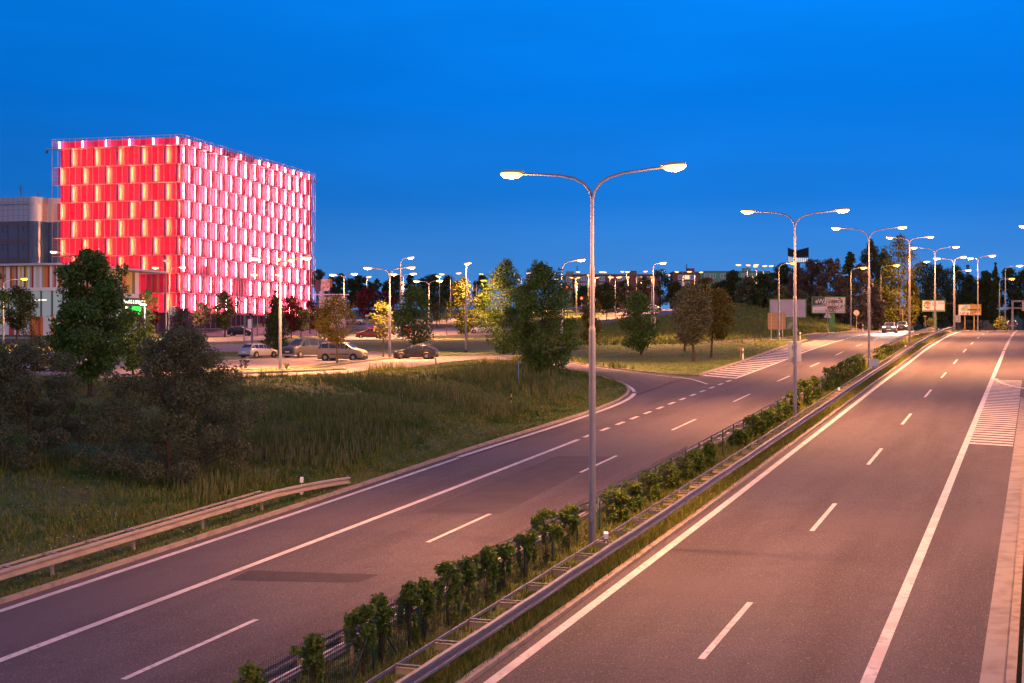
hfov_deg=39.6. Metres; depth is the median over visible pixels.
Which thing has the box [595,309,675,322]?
road
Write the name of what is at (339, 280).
tree
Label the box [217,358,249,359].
traffic island
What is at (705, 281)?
tree
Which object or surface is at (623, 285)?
tree
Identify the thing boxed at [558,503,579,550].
ivy plant
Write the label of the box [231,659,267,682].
ivy plant
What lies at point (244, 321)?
street lamp
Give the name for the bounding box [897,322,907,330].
car
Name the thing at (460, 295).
tree
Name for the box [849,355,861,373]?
ivy plant
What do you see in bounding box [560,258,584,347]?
street lamp
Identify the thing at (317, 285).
hoarding back
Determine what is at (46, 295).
shop window
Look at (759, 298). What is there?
shrub
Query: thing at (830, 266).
tree
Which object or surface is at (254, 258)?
street lamp
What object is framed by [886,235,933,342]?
street lamp
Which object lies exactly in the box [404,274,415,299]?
tree
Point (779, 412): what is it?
ivy plant
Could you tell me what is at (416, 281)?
street lamp
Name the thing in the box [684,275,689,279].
window
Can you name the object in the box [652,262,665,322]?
street lamp
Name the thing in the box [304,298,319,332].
tree
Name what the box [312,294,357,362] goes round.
tree
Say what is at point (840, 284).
tree
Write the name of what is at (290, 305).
tree
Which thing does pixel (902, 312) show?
road sign
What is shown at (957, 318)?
road sign
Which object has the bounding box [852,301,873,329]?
shrub
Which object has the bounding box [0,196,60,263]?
office building
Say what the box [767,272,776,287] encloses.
tree
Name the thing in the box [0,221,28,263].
window frame
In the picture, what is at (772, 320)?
road sign
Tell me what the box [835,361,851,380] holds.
ivy plant
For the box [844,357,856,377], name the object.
ivy plant
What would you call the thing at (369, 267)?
street lamp
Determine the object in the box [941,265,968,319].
tree
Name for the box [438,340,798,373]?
lawn
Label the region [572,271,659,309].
apartment block
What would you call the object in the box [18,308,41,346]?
tree
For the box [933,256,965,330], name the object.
street lamp
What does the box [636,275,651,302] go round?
tree
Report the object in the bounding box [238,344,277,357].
parked car
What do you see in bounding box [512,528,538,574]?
ivy plant
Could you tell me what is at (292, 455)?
wildflowers
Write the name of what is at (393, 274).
street lamp
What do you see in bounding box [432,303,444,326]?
tree
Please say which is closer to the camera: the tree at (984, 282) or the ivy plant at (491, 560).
the ivy plant at (491, 560)
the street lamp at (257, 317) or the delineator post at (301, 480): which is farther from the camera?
the street lamp at (257, 317)
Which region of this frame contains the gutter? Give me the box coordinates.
[979,397,1023,682]
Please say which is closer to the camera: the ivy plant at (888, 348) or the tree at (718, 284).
the ivy plant at (888, 348)
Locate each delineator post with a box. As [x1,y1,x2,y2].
[300,477,303,494]
[604,532,607,542]
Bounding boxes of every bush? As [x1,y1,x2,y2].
[0,337,106,468]
[0,341,12,384]
[69,324,269,483]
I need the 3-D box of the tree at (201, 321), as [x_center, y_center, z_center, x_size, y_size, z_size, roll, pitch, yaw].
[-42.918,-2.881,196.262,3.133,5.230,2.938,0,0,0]
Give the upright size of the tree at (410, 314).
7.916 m
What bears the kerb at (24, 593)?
on the terrain at (452, 342)
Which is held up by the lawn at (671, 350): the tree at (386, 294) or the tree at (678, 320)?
the tree at (678, 320)
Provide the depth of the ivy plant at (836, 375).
101.48 m
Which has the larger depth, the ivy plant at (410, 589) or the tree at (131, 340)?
the tree at (131, 340)
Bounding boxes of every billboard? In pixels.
[769,299,806,331]
[811,297,853,329]
[922,295,951,330]
[958,304,980,330]
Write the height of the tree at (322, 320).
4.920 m
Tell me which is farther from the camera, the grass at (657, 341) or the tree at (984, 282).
the tree at (984, 282)
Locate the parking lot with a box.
[10,352,514,377]
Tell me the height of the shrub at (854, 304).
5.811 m
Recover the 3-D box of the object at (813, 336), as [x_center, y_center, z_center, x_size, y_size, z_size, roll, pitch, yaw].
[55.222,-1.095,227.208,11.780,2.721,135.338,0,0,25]
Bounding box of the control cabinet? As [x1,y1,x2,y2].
[869,359,877,370]
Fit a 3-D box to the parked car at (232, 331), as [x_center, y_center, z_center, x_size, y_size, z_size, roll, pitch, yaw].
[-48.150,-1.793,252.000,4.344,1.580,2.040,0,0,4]
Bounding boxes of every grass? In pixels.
[292,331,950,682]
[511,302,882,370]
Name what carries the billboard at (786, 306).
on the terrain at (452, 342)
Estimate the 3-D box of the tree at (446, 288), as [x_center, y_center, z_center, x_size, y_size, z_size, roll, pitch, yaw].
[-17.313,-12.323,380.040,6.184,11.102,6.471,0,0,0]
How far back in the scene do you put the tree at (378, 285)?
374.61 m
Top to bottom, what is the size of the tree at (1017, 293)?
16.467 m
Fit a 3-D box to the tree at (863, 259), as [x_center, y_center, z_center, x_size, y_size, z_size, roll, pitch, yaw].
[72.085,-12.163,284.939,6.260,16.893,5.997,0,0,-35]
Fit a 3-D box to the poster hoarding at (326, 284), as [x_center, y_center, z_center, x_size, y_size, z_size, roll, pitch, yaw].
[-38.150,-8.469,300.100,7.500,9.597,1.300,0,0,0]
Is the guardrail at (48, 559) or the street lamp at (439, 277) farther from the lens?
the street lamp at (439, 277)
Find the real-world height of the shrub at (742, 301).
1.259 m
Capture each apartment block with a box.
[564,271,573,309]
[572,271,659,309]
[669,268,700,308]
[700,268,769,304]
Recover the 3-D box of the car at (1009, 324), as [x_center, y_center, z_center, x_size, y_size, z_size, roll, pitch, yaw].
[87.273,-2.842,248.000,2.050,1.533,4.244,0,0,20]
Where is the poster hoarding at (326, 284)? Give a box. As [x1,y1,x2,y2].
[313,279,348,296]
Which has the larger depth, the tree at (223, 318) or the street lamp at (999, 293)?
the street lamp at (999, 293)
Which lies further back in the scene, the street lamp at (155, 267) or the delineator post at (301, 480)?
the street lamp at (155, 267)
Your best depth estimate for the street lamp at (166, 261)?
197.95 m
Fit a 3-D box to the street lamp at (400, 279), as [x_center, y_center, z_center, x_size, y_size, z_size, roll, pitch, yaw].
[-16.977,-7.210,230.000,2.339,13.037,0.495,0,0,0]
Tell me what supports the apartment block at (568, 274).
on the terrain at (452, 342)
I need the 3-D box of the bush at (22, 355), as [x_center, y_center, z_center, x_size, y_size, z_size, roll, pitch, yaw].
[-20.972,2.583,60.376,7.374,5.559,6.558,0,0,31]
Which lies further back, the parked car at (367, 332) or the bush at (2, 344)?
the parked car at (367, 332)
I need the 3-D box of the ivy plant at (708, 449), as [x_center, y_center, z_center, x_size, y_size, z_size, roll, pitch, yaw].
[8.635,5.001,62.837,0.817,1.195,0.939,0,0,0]
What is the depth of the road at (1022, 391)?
97.67 m
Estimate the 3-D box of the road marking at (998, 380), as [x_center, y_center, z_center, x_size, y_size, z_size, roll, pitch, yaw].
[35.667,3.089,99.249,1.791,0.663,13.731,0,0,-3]
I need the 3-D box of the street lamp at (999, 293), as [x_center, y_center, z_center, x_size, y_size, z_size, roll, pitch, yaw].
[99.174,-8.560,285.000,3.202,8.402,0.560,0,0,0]
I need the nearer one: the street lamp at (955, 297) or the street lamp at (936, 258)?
the street lamp at (936, 258)
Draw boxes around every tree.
[0,272,11,330]
[1,285,40,339]
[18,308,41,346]
[39,246,133,396]
[112,307,155,373]
[138,289,159,321]
[151,310,160,333]
[169,306,193,330]
[190,302,211,332]
[209,291,238,336]
[259,290,290,352]
[282,295,304,337]
[292,307,311,336]
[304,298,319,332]
[311,308,333,337]
[312,269,325,300]
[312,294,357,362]
[324,277,339,296]
[334,273,347,304]
[342,278,360,315]
[351,287,383,319]
[354,275,368,316]
[364,281,376,309]
[369,299,394,356]
[374,278,382,301]
[376,289,399,317]
[382,275,401,315]
[388,283,435,344]
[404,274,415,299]
[415,278,427,310]
[421,273,445,314]
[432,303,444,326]
[437,275,455,309]
[444,309,448,333]
[445,276,480,351]
[451,281,461,311]
[471,274,489,310]
[473,258,529,353]
[500,259,584,371]
[569,285,589,306]
[580,294,602,345]
[595,282,616,320]
[595,284,603,309]
[608,285,622,307]
[611,280,634,314]
[616,290,660,354]
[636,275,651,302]
[649,269,672,310]
[665,281,683,305]
[669,289,698,350]
[672,281,715,360]
[695,277,714,300]
[700,287,740,357]
[710,280,725,296]
[722,270,741,299]
[733,275,757,300]
[750,272,772,301]
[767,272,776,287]
[770,262,790,292]
[784,266,807,292]
[797,259,827,300]
[813,258,846,296]
[831,275,854,320]
[842,251,856,294]
[846,263,873,322]
[857,239,887,294]
[865,286,887,329]
[872,248,900,324]
[874,233,925,330]
[902,278,920,330]
[904,261,939,327]
[921,263,955,329]
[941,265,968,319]
[958,274,978,319]
[969,277,998,319]
[976,270,992,319]
[986,262,1004,329]
[1000,267,1021,329]
[1008,268,1023,329]
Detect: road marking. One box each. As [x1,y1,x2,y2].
[0,330,1020,682]
[457,382,635,456]
[570,363,706,383]
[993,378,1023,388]
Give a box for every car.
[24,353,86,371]
[227,327,250,335]
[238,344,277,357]
[282,337,325,357]
[317,342,367,360]
[346,317,363,324]
[356,328,382,337]
[393,343,438,358]
[469,325,493,332]
[572,305,588,311]
[600,307,619,312]
[882,322,897,332]
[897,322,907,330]
[1006,321,1018,328]
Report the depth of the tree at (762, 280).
299.27 m
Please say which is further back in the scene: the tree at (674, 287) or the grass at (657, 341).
the tree at (674, 287)
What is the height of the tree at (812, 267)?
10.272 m
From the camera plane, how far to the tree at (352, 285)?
364.33 m
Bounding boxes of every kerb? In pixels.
[0,376,629,603]
[190,367,346,374]
[197,358,252,361]
[206,330,349,343]
[276,330,949,682]
[279,356,396,369]
[326,335,484,342]
[367,351,521,355]
[455,330,971,682]
[564,339,807,375]
[704,328,881,341]
[1006,470,1023,682]
[1021,639,1023,682]
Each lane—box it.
[160,344,243,354]
[205,320,467,341]
[325,326,511,340]
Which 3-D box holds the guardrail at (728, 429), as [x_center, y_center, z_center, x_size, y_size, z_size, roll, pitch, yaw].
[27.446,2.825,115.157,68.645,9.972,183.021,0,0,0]
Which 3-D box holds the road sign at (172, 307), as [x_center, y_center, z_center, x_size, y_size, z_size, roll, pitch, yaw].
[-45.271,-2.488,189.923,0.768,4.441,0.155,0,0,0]
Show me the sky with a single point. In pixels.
(407, 117)
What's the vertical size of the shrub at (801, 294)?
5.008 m
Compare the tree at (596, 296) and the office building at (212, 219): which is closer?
the office building at (212, 219)
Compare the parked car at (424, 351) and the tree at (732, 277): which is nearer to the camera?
the parked car at (424, 351)
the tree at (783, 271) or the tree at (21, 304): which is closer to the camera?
the tree at (21, 304)
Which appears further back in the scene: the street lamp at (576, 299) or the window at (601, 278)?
the window at (601, 278)
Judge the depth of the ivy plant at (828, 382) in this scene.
97.96 m
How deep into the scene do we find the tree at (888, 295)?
267.35 m
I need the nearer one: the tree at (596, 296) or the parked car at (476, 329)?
the parked car at (476, 329)
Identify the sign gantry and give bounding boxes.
[1000,300,1023,329]
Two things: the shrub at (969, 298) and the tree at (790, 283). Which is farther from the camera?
the shrub at (969, 298)
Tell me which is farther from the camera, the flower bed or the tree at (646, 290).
the tree at (646, 290)
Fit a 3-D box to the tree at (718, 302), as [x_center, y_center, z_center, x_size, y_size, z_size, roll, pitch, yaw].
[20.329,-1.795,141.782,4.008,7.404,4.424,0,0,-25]
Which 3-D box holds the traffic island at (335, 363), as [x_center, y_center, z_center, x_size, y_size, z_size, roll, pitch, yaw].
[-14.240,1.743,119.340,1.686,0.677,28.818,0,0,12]
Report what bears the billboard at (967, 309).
on the terrain at (452, 342)
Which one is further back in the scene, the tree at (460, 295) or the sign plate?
the tree at (460, 295)
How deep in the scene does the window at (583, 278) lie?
559.95 m
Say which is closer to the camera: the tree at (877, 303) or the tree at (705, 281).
the tree at (877, 303)
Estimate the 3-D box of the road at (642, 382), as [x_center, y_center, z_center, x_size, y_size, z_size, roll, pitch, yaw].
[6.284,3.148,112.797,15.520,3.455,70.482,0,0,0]
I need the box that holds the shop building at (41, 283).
[0,263,167,335]
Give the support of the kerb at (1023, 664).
on the terrain at (452, 342)
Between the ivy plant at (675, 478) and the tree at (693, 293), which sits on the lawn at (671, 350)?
the tree at (693, 293)
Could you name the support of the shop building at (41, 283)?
on the terrain at (452, 342)
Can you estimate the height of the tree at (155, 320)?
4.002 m
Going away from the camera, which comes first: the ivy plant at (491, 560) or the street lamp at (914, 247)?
the ivy plant at (491, 560)
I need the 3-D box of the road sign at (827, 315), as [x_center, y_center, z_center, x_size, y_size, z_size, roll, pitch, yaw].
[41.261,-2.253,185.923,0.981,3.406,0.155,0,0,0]
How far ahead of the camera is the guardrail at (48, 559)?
45.99 m
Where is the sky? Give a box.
[0,0,1023,309]
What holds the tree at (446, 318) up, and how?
on the terrain at (452, 342)
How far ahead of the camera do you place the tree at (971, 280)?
344.14 m
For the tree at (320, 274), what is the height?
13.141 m
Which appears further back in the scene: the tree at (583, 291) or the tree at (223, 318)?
the tree at (583, 291)
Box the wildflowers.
[1,356,684,577]
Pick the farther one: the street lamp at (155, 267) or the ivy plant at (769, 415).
the street lamp at (155, 267)
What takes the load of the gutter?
on the road at (822, 597)
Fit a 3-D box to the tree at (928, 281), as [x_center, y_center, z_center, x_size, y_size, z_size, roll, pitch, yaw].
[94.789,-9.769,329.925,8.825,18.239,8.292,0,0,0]
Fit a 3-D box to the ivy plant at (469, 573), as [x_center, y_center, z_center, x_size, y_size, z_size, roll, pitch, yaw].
[-1.051,6.276,36.667,0.682,1.569,1.248,0,0,37]
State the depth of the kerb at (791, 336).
191.59 m
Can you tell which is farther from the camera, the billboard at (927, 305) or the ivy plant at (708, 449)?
the billboard at (927, 305)
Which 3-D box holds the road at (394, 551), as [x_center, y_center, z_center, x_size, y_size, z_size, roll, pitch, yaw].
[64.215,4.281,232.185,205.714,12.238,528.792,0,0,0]
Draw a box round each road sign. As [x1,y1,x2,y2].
[170,306,175,314]
[768,313,785,338]
[824,311,830,335]
[854,310,858,331]
[899,310,905,330]
[955,315,960,321]
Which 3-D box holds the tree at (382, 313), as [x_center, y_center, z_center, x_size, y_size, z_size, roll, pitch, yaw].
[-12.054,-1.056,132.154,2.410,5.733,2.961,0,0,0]
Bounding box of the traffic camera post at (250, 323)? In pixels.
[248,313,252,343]
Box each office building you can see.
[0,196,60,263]
[46,134,317,331]
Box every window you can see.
[0,291,136,334]
[581,276,586,280]
[599,276,604,280]
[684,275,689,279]
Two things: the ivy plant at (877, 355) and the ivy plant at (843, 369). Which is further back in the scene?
the ivy plant at (877, 355)
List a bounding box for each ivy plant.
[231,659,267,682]
[289,630,325,682]
[342,603,381,676]
[360,592,395,663]
[395,580,424,648]
[416,576,443,637]
[432,560,464,624]
[454,555,481,613]
[472,545,499,601]
[492,542,515,588]
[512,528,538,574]
[530,508,563,564]
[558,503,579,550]
[601,486,630,523]
[621,480,646,512]
[638,470,661,501]
[658,460,682,490]
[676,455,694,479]
[687,448,706,472]
[700,441,716,465]
[727,429,751,445]
[743,414,766,436]
[758,408,777,427]
[767,407,782,423]
[774,400,790,419]
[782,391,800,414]
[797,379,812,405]
[808,375,821,399]
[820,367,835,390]
[829,365,839,386]
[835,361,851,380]
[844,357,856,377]
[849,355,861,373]
[854,353,865,371]
[873,347,885,358]
[881,344,892,354]
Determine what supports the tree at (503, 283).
on the lawn at (671, 350)
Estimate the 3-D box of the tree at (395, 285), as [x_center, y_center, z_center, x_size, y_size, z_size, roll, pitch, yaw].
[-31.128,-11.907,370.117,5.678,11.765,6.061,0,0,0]
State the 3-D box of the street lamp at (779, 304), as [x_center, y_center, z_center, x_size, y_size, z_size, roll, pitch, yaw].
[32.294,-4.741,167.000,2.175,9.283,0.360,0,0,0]
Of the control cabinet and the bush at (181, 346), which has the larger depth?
the control cabinet
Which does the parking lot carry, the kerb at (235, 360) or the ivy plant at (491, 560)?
the kerb at (235, 360)
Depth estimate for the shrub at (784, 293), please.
257.45 m
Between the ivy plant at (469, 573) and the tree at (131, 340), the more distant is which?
the tree at (131, 340)
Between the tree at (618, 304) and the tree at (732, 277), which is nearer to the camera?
the tree at (732, 277)
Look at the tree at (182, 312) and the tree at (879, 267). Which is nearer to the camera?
the tree at (182, 312)
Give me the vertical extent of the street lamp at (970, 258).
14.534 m
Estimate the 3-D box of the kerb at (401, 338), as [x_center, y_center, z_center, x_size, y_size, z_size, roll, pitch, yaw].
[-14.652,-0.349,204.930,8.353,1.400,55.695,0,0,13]
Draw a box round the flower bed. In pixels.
[0,340,44,342]
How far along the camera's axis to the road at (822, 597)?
41.56 m
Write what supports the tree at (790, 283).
on the terrain at (452, 342)
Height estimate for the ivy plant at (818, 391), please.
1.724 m
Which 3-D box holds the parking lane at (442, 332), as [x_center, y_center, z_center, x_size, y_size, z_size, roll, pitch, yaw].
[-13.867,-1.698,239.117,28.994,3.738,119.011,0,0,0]
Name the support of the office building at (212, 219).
on the terrain at (452, 342)
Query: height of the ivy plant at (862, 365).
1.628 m
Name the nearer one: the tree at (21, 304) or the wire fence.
the wire fence
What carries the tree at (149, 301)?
on the terrain at (452, 342)
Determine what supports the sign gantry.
on the terrain at (452, 342)
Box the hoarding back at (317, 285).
[315,280,320,307]
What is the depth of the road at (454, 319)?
327.99 m
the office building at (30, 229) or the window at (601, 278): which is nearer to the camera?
the office building at (30, 229)
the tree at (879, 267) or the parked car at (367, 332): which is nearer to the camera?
the parked car at (367, 332)
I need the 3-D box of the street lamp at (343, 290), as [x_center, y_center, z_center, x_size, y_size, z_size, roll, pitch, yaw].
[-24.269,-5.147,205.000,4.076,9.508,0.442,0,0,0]
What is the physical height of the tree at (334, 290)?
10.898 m
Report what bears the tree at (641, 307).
on the lawn at (671, 350)
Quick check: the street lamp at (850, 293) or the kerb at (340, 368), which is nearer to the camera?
the kerb at (340, 368)
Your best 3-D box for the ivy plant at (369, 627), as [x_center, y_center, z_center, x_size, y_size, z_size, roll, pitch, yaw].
[-3.289,6.510,31.101,0.817,1.699,1.277,0,0,0]
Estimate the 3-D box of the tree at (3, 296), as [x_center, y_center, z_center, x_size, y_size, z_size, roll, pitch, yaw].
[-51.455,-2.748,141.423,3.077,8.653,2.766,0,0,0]
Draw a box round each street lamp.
[2,277,26,343]
[50,250,82,283]
[152,266,184,327]
[163,260,169,332]
[240,301,244,343]
[250,256,310,368]
[251,274,281,335]
[251,303,257,335]
[329,273,357,336]
[364,266,414,356]
[391,273,416,319]
[400,257,413,334]
[414,280,442,338]
[436,275,440,322]
[439,272,460,319]
[463,262,470,349]
[476,280,485,314]
[500,161,686,545]
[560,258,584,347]
[575,283,577,315]
[608,276,620,317]
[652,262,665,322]
[736,264,757,275]
[741,208,848,415]
[778,262,793,340]
[832,225,906,366]
[850,267,866,328]
[880,264,899,328]
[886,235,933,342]
[911,246,958,330]
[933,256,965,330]
[955,269,970,330]
[968,255,995,329]
[999,278,1014,319]
[1005,265,1022,319]
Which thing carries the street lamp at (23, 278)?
on the terrain at (452, 342)
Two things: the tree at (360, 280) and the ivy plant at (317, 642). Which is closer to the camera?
the ivy plant at (317, 642)
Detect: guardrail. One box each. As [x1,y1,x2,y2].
[0,477,350,580]
[241,327,936,682]
[365,327,953,682]
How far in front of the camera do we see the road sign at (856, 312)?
204.85 m
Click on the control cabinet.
(873, 362)
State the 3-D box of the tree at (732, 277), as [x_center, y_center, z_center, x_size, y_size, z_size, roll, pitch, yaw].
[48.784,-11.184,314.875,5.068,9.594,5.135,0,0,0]
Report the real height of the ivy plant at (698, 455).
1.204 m
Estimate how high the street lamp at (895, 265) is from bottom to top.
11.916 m
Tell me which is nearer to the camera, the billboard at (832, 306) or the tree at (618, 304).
the billboard at (832, 306)
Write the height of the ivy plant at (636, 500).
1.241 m
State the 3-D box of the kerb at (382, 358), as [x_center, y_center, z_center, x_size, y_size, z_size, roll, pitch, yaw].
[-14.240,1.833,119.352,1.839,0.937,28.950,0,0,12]
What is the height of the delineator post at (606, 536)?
1.150 m
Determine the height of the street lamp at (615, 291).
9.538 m
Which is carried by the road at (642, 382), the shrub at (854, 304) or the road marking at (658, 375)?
the road marking at (658, 375)
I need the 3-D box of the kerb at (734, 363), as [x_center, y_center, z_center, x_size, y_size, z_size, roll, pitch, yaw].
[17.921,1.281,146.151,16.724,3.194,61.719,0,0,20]
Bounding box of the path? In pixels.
[0,337,33,338]
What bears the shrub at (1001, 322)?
on the terrain at (452, 342)
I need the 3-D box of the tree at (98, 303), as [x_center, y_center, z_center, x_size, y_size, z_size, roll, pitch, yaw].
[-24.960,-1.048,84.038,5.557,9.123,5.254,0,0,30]
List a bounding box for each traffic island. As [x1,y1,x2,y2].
[207,368,334,372]
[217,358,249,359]
[293,357,388,368]
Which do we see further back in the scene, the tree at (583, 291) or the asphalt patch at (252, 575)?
the tree at (583, 291)
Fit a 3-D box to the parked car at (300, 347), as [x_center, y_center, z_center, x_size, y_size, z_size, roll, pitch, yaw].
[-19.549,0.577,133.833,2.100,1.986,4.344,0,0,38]
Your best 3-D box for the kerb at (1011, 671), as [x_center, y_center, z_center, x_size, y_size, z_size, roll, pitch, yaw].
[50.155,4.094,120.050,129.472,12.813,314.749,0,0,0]
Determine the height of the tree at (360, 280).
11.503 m
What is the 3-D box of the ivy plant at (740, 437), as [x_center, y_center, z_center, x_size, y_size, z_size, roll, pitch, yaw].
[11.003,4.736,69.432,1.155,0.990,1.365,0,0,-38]
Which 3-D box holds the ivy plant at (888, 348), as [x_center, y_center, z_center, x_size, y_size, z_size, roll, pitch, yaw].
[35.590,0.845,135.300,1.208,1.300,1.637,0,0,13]
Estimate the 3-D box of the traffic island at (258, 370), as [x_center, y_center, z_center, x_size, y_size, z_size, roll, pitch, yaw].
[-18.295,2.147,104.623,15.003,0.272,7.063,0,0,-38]
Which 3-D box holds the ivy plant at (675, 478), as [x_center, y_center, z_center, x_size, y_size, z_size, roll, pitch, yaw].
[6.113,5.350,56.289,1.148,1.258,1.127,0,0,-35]
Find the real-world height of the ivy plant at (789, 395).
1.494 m
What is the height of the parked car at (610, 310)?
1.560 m
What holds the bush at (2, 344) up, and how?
on the terrain at (452, 342)
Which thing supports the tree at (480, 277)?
on the terrain at (452, 342)
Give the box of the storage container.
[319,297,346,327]
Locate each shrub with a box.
[732,300,746,304]
[747,288,771,306]
[766,284,791,301]
[787,289,810,314]
[807,285,835,318]
[837,296,860,325]
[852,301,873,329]
[913,290,951,330]
[925,318,933,326]
[939,292,988,329]
[993,316,1009,329]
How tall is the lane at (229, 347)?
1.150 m
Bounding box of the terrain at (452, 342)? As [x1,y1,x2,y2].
[0,306,1023,682]
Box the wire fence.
[238,371,836,682]
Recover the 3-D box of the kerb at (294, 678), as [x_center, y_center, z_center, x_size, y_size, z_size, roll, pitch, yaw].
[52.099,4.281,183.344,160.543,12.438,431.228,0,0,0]
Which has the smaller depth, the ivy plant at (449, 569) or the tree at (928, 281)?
the ivy plant at (449, 569)
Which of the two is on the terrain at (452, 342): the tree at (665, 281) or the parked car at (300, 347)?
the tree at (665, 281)
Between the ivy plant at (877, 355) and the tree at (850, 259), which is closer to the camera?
the ivy plant at (877, 355)
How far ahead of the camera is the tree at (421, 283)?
379.57 m
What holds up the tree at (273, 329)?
on the terrain at (452, 342)
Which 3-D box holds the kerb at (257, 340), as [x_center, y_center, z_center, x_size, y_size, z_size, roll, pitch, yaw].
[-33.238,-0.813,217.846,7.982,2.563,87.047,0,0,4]
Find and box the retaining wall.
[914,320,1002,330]
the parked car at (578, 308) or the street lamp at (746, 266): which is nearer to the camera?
the street lamp at (746, 266)
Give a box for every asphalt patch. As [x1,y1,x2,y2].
[230,570,377,581]
[417,456,609,513]
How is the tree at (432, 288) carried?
on the terrain at (452, 342)
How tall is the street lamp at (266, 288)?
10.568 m
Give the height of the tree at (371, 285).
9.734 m
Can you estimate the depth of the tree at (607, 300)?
252.72 m
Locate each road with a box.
[0,331,926,682]
[442,314,480,321]
[471,330,1023,682]
[498,355,686,399]
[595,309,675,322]
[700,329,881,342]
[1020,371,1023,396]
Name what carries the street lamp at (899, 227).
on the terrain at (452, 342)
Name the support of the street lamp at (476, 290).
on the terrain at (452, 342)
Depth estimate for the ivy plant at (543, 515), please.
42.31 m
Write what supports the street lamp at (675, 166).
on the terrain at (452, 342)
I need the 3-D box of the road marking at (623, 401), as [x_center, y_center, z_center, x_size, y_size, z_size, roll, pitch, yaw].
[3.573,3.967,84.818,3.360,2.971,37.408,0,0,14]
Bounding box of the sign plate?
[788,342,800,361]
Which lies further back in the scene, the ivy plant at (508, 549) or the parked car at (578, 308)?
the parked car at (578, 308)
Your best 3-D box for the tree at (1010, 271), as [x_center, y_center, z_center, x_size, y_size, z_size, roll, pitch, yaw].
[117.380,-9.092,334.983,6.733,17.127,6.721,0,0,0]
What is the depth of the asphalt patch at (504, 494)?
57.38 m
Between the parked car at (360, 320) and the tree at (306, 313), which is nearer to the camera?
the tree at (306, 313)
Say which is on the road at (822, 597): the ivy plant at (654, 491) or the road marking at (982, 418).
the road marking at (982, 418)
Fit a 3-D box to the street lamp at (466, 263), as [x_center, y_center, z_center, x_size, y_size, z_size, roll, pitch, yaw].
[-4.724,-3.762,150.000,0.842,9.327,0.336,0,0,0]
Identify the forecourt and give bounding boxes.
[193,325,315,336]
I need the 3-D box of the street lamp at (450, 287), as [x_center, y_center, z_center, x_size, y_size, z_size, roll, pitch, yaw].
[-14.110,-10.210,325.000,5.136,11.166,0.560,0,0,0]
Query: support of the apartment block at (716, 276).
on the terrain at (452, 342)
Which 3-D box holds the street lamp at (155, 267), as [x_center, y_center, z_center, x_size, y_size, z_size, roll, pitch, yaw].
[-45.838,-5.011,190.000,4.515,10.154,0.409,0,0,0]
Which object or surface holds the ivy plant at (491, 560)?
attached to the wire fence
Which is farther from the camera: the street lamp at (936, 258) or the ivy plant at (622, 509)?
the street lamp at (936, 258)
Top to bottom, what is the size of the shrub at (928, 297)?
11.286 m
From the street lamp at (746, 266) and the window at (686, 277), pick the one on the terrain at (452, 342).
the street lamp at (746, 266)
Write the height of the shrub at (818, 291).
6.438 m
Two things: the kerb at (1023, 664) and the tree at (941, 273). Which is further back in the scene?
the tree at (941, 273)
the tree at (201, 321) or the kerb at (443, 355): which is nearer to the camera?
the kerb at (443, 355)
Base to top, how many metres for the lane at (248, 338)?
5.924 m
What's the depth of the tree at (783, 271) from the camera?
288.99 m
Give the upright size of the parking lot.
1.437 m
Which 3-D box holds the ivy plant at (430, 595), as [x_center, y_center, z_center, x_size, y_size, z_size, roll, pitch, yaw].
[-2.034,6.402,34.365,0.683,1.586,1.460,0,0,8]
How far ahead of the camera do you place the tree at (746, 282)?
299.00 m
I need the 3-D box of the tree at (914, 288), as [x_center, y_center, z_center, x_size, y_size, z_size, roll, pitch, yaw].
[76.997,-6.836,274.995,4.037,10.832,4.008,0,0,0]
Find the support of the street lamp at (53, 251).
on the terrain at (452, 342)
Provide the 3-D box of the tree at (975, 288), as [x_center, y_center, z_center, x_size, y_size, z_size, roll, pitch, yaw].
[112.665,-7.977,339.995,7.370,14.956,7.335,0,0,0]
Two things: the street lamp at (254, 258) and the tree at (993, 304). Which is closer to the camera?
the street lamp at (254, 258)
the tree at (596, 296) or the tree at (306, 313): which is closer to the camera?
the tree at (306, 313)
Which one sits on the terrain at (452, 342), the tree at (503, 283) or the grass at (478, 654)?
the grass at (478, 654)
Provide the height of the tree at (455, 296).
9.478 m
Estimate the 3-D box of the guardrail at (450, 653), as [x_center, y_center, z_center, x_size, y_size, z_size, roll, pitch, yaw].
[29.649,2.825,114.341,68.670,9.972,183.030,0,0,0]
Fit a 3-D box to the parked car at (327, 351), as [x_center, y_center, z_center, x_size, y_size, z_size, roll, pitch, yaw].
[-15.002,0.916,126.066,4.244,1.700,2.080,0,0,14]

